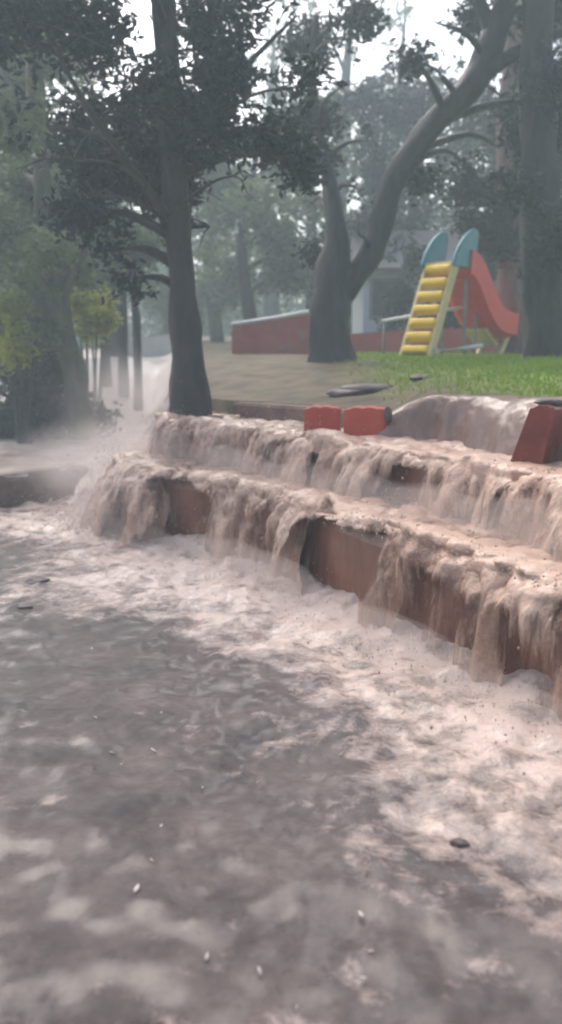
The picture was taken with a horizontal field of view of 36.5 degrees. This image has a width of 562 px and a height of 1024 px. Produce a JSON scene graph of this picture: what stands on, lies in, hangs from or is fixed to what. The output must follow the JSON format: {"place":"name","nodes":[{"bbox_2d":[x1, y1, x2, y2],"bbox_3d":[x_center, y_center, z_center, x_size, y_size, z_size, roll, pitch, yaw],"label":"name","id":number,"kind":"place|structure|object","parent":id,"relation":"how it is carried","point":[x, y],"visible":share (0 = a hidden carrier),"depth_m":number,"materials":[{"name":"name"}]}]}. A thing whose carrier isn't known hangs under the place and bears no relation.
{"place":"outdoors","nodes":[
{"label":"outdoors","id":0,"kind":"place"},
{"bbox_2d":[0,352,171,515],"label":"stream","id":1,"kind":"structure","parent":0,"point":[40,452],"depth_m":12.40,"materials":[{"name":"liquid"}]},
{"bbox_2d":[0,0,135,438],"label":"broadleaf tree","id":2,"kind":"object","parent":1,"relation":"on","point":[62,272],"visible":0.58,"depth_m":11.98,"materials":[{"name":"green plant"}]},
{"bbox_2d":[0,495,561,1023],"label":"flood water","id":3,"kind":"structure","parent":0,"point":[286,843],"depth_m":3.02,"materials":[{"name":"brown liquid"}]},
{"bbox_2d":[18,604,32,608],"bbox_3d":[-1.618,0.602,5.385,0.106,0.035,0.068,0,10,0],"label":"stone","id":4,"kind":"object","parent":3,"relation":"on","point":[23,606],"visible":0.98,"depth_m":5.36,"materials":[{"name":"grey stone"}]},
{"bbox_2d":[25,576,49,584],"bbox_3d":[-1.704,0.492,5.997,0.190,0.065,0.126,-3,11,-16],"label":"stone","id":5,"kind":"object","parent":3,"relation":"on","point":[33,580],"visible":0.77,"depth_m":5.97,"materials":[{"name":"grey stone"}]},
{"bbox_2d":[134,883,139,893],"bbox_3d":[-0.431,1.122,2.541,0.018,0.003,0.048,-2,11,-12],"label":"floating leaf","id":6,"kind":"object","parent":3,"relation":"on","point":[137,888],"visible":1,"depth_m":2.54,"materials":[{"name":"white plant"}]},
{"bbox_2d":[0,359,561,825],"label":"spray","id":7,"kind":"object","parent":3,"relation":"on","point":[290,511],"visible":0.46,"depth_m":5.78,"materials":[{"name":"white liquid"}]},
{"bbox_2d":[448,837,469,847],"bbox_3d":[0.582,1.081,2.783,0.060,0.022,0.047,-3,11,-18],"label":"stone","id":8,"kind":"object","parent":3,"relation":"in","point":[458,842],"visible":1,"depth_m":2.77,"materials":[{"name":"grey stone"}]},
{"bbox_2d":[0,0,561,336],"label":"sky","id":9,"kind":"structure","parent":0,"point":[426,11],"materials":[{"name":"white"}]},
{"bbox_2d":[79,447,561,721],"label":"waterfall","id":10,"kind":"structure","parent":0,"point":[239,520],"depth_m":5.20,"materials":[{"name":"liquid"}]},
{"bbox_2d":[83,335,561,413],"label":"ground","id":11,"kind":"structure","parent":0,"point":[295,379],"depth_m":9.79,"materials":[{"name":"brown soil"}]},
{"bbox_2d":[0,288,50,443],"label":"broadleaf tree","id":12,"kind":"object","parent":11,"relation":"on","point":[15,352],"visible":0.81,"depth_m":12.01,"materials":[{"name":"green plant"}]},
{"bbox_2d":[0,7,103,377],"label":"broadleaf tree","id":13,"kind":"object","parent":11,"relation":"on","point":[49,86],"visible":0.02,"depth_m":18.75,"materials":[{"name":"green plant"}]},
{"bbox_2d":[0,37,106,428],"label":"broadleaf tree","id":14,"kind":"object","parent":11,"relation":"on","point":[38,296],"visible":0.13,"depth_m":13.67,"materials":[{"name":"green plant"}]},
{"bbox_2d":[0,347,124,440],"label":"bush","id":15,"kind":"object","parent":11,"relation":"on","point":[47,409],"visible":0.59,"depth_m":12.64,"materials":[{"name":"green plant"}]},
{"bbox_2d":[70,281,124,420],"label":"tree","id":16,"kind":"object","parent":11,"relation":"on","point":[96,315],"visible":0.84,"depth_m":14.30,"materials":[{"name":"green plant"}]},
{"bbox_2d":[51,161,143,358],"bbox_3d":[-5.638,-6.414,21.184,4.566,5.600,4.248,-7,12,-33],"label":"broadleaf tree","id":17,"kind":"object","parent":11,"relation":"on","point":[80,241],"visible":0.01,"depth_m":20.92,"materials":[{"name":"green plant"}]},
{"bbox_2d":[78,256,130,386],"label":"sapling","id":18,"kind":"object","parent":11,"relation":"on","point":[106,376],"visible":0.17,"depth_m":17.60,"materials":[{"name":"green plant"}]},
{"bbox_2d":[58,143,167,356],"bbox_3d":[-4.664,-7.018,23.268,4.002,5.870,3.848,-8,13,-37],"label":"broadleaf tree","id":19,"kind":"object","parent":11,"relation":"on","point":[113,346],"visible":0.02,"depth_m":23.46,"materials":[{"name":"green plant"}]},
{"bbox_2d":[90,229,151,397],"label":"sapling","id":20,"kind":"object","parent":11,"relation":"on","point":[123,369],"visible":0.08,"depth_m":16.61,"materials":[{"name":"green plant"}]},
{"bbox_2d":[110,217,166,410],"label":"sapling","id":21,"kind":"object","parent":11,"relation":"on","point":[146,238],"visible":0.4,"depth_m":15.62,"materials":[{"name":"green plant"}]},
{"bbox_2d":[128,334,171,356],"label":"wall","id":22,"kind":"structure","parent":11,"relation":"on","point":[158,345],"depth_m":23.56,"materials":[{"name":"paint"}]},
{"bbox_2d":[0,0,349,416],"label":"broadleaf tree","id":23,"kind":"object","parent":11,"relation":"on","point":[187,125],"visible":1,"depth_m":8.15,"materials":[{"name":"green plant"}]},
{"bbox_2d":[139,211,230,334],"bbox_3d":[-3.869,-8.066,28.641,4.272,5.774,4.574,7,13,35],"label":"broadleaf tree","id":24,"kind":"object","parent":11,"relation":"on","point":[159,307],"visible":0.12,"depth_m":28.54,"materials":[{"name":"green plant"}]},
{"bbox_2d":[133,158,268,341],"bbox_3d":[-2.413,-8.359,27.008,4.286,6.131,4.187,0,10,0],"label":"broadleaf tree","id":25,"kind":"object","parent":11,"relation":"on","point":[215,297],"visible":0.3,"depth_m":26.68,"materials":[{"name":"green plant"}]},
{"bbox_2d":[231,310,308,353],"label":"boundary wall","id":26,"kind":"structure","parent":11,"relation":"on","point":[288,333],"depth_m":15.76,"materials":[{"name":"red paint"}]},
{"bbox_2d":[193,138,350,319],"bbox_3d":[-0.492,-6.391,20.045,4.013,5.261,3.385,4,11,19],"label":"broadleaf tree","id":27,"kind":"object","parent":11,"relation":"on","point":[278,248],"visible":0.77,"depth_m":19.78,"materials":[{"name":"green plant"}]},
{"bbox_2d":[189,0,359,317],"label":"broadleaf tree","id":28,"kind":"object","parent":11,"relation":"on","point":[271,305],"visible":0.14,"depth_m":33.60,"materials":[{"name":"green plant"}]},
{"bbox_2d":[231,75,378,309],"bbox_3d":[0.512,-8.804,24.927,5.107,7.876,4.720,0,10,0],"label":"broadleaf tree","id":29,"kind":"object","parent":11,"relation":"on","point":[350,168],"visible":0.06,"depth_m":24.92,"materials":[{"name":"green plant"}]},
{"bbox_2d":[74,197,561,349],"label":"wood","id":30,"kind":"object","parent":11,"relation":"on","point":[147,326],"visible":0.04,"depth_m":41.99,"materials":[{"name":"green plant"}]},
{"bbox_2d":[325,389,362,396],"bbox_3d":[0.678,-1.218,8.765,0.340,0.109,0.314,8,13,39],"label":"stone","id":31,"kind":"object","parent":11,"relation":"on","point":[338,392],"visible":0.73,"depth_m":8.66,"materials":[{"name":"grey stone"}]},
{"bbox_2d":[258,0,433,333],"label":"broadleaf tree","id":32,"kind":"object","parent":11,"relation":"on","point":[345,65],"visible":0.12,"depth_m":30.47,"materials":[{"name":"green plant"}]},
{"bbox_2d":[160,476,561,680],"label":"retaining wall","id":33,"kind":"structure","parent":11,"relation":"on","point":[348,560],"depth_m":4.90,"materials":[{"name":"brown concrete"}]},
{"bbox_2d":[260,441,500,514],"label":"retaining wall","id":34,"kind":"structure","parent":33,"relation":"on","point":[413,478],"depth_m":5.82,"materials":[{"name":"brown concrete"}]},
{"bbox_2d":[343,406,385,435],"bbox_3d":[0.662,-0.662,6.647,0.323,0.322,0.220,2,11,12],"label":"concrete block","id":35,"kind":"object","parent":34,"relation":"on","point":[358,420],"depth_m":6.53,"materials":[{"name":"red concrete"}]},
{"bbox_2d":[233,402,528,427],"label":"retaining wall","id":36,"kind":"structure","parent":34,"relation":"on","point":[280,412],"depth_m":8.35,"materials":[{"name":"concrete"}]},
{"bbox_2d":[377,394,561,461],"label":"waterfall","id":37,"kind":"structure","parent":36,"relation":"on","point":[491,424],"depth_m":5.99,"materials":[{"name":"liquid"}]},
{"bbox_2d":[384,406,391,424],"bbox_3d":[0.814,-0.733,6.476,0.068,0.150,0.088,0,10,0],"label":"stone","id":38,"kind":"object","parent":37,"relation":"on","point":[387,415],"visible":1,"depth_m":6.45,"materials":[{"name":"stone"}]},
{"bbox_2d":[510,405,561,463],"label":"concrete block","id":39,"kind":"object","parent":34,"relation":"on","point":[539,440],"depth_m":4.92,"materials":[{"name":"red paint"}]},
{"bbox_2d":[533,398,561,406],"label":"stone","id":40,"kind":"object","parent":39,"relation":"on","point":[556,402],"visible":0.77,"depth_m":4.91,"materials":[{"name":"grey stone"}]},
{"bbox_2d":[339,383,392,392],"bbox_3d":[0.888,-1.279,8.874,0.591,0.126,0.432,0,10,0],"label":"stone","id":41,"kind":"object","parent":11,"relation":"on","point":[369,387],"visible":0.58,"depth_m":8.71,"materials":[{"name":"grey stone"}]},
{"bbox_2d":[326,62,453,245],"bbox_3d":[2.523,-7.456,20.925,2.893,6.982,3.172,10,14,44],"label":"broadleaf tree","id":42,"kind":"object","parent":11,"relation":"on","point":[405,104],"visible":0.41,"depth_m":20.38,"materials":[{"name":"green plant"}]},
{"bbox_2d":[350,0,447,218],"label":"broadleaf tree","id":43,"kind":"object","parent":11,"relation":"on","point":[399,14],"visible":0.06,"depth_m":32.61,"materials":[{"name":"green plant"}]},
{"bbox_2d":[373,230,447,331],"bbox_3d":[2.731,-4.530,17.927,1.600,2.581,1.681,0,10,0],"label":"bush","id":44,"kind":"object","parent":11,"relation":"on","point":[398,301],"visible":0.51,"depth_m":17.59,"materials":[{"name":"green plant"}]},
{"bbox_2d":[261,0,561,361],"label":"forked tree","id":45,"kind":"object","parent":11,"relation":"on","point":[340,277],"visible":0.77,"depth_m":11.60,"materials":[{"name":"grey plant"}]},
{"bbox_2d":[409,374,431,380],"bbox_3d":[1.436,-1.367,8.695,0.254,0.082,0.186,0,10,0],"label":"stone","id":46,"kind":"object","parent":11,"relation":"on","point":[419,377],"visible":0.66,"depth_m":8.65,"materials":[{"name":"grey stone"}]},
{"bbox_2d":[344,49,497,230],"bbox_3d":[3.669,-8.383,23.348,4.496,7.784,4.636,-7,12,-32],"label":"broadleaf tree","id":47,"kind":"object","parent":11,"relation":"on","point":[458,127],"visible":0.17,"depth_m":23.04,"materials":[{"name":"green plant"}]},
{"bbox_2d":[350,231,495,333],"bbox_3d":[3.772,-5.173,20.706,4.424,3.197,3.800,0,10,0],"label":"hut","id":48,"kind":"object","parent":11,"relation":"on","point":[368,306],"visible":0.16,"depth_m":19.29,"materials":[{"name":"grey paint"}]},
{"bbox_2d":[369,278,405,318],"bbox_3d":[2.395,-4.808,19.218,0.800,0.900,0.070,0,10,0],"label":"window","id":49,"kind":"structure","parent":48,"relation":"in","point":[376,304],"depth_m":19.16,"materials":[{"name":"grey glass"}]},
{"bbox_2d":[350,328,496,352],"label":"boundary wall","id":50,"kind":"structure","parent":11,"relation":"on","point":[373,341],"depth_m":16.67,"materials":[{"name":"red paint"}]},
{"bbox_2d":[382,306,476,354],"bbox_3d":[2.465,-2.967,14.146,1.593,0.983,0.057,2,11,11],"label":"handrail","id":51,"kind":"object","parent":11,"relation":"on","point":[408,316],"visible":0.51,"depth_m":14.15,"materials":[{"name":"grey metal"}]},
{"bbox_2d":[418,121,494,230],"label":"broadleaf tree","id":52,"kind":"object","parent":11,"relation":"on","point":[441,222],"visible":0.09,"depth_m":27.01,"materials":[{"name":"green plant"}]},
{"bbox_2d":[399,228,518,356],"bbox_3d":[2.916,-3.463,13.737,0.680,2.040,3.022,8,13,38],"label":"playground slide","id":53,"kind":"object","parent":11,"relation":"on","point":[463,278],"visible":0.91,"depth_m":13.31,"materials":[{"name":"yellow plastic"}]},
{"bbox_2d":[432,248,497,328],"bbox_3d":[3.781,-4.612,17.847,1.944,2.750,1.681,0,10,0],"label":"bush","id":54,"kind":"object","parent":11,"relation":"on","point":[450,320],"visible":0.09,"depth_m":17.77,"materials":[{"name":"green plant"}]},
{"bbox_2d":[425,4,561,234],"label":"broadleaf tree","id":55,"kind":"object","parent":11,"relation":"on","point":[460,63],"visible":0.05,"depth_m":19.43,"materials":[{"name":"green plant"}]},
{"bbox_2d":[434,0,561,353],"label":"broadleaf tree","id":56,"kind":"object","parent":11,"relation":"on","point":[497,227],"visible":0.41,"depth_m":14.35,"materials":[{"name":"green plant"}]},
{"bbox_2d":[479,0,561,359],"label":"broadleaf tree","id":57,"kind":"object","parent":11,"relation":"on","point":[534,125],"visible":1,"depth_m":10.66,"materials":[{"name":"grey plant"}]},
{"bbox_2d":[553,26,561,76],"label":"broadleaf tree","id":58,"kind":"object","parent":11,"relation":"on","point":[559,39],"visible":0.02,"depth_m":23.76,"materials":[{"name":"green plant"}]},
{"bbox_2d":[304,405,340,434],"bbox_3d":[0.340,-0.711,6.945,0.287,0.310,0.220,1,10,8],"label":"concrete block","id":59,"kind":"object","parent":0,"point":[328,416],"depth_m":6.83,"materials":[{"name":"red concrete"}]},
{"bbox_2d":[137,411,561,561],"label":"waterfall","id":60,"kind":"structure","parent":0,"point":[527,505],"depth_m":5.84,"materials":[{"name":"liquid"}]},
{"bbox_2d":[334,350,561,402],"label":"grass","id":61,"kind":"structure","parent":0,"point":[480,360],"depth_m":9.15,"materials":[{"name":"green plant"}]},
{"label":"road","id":62,"kind":"structure","parent":0,"visible":0},
{"bbox_2d":[0,464,88,507],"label":"wall","id":63,"kind":"structure","parent":62,"relation":"on","point":[29,485],"depth_m":9.18,"materials":[{"name":"stone"}]}
]}

